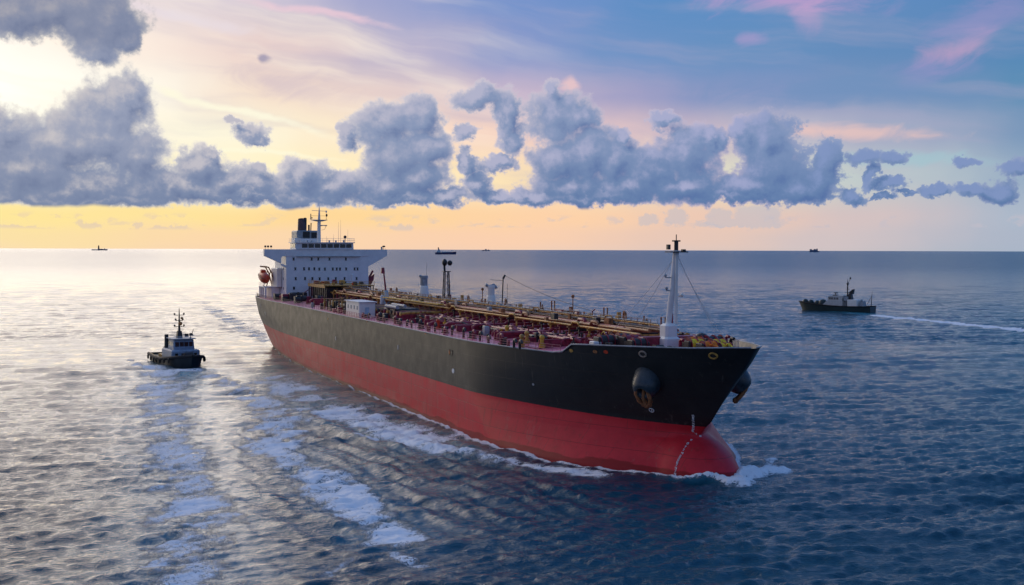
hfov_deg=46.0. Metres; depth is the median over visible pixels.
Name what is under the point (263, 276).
lifeboat
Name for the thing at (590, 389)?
tanker ship
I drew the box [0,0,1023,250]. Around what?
sky
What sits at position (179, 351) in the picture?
tugboat
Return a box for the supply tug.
[799,277,875,312]
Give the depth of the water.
183.56 m
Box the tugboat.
[147,308,205,368]
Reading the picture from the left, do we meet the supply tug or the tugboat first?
the tugboat
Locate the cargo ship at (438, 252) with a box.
[435,247,455,253]
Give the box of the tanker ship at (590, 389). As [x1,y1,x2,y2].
[255,207,761,476]
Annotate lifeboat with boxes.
[258,269,269,282]
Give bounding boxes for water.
[0,248,1023,584]
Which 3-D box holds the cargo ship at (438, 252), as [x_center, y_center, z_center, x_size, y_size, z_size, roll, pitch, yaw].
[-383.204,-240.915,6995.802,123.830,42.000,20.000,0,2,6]

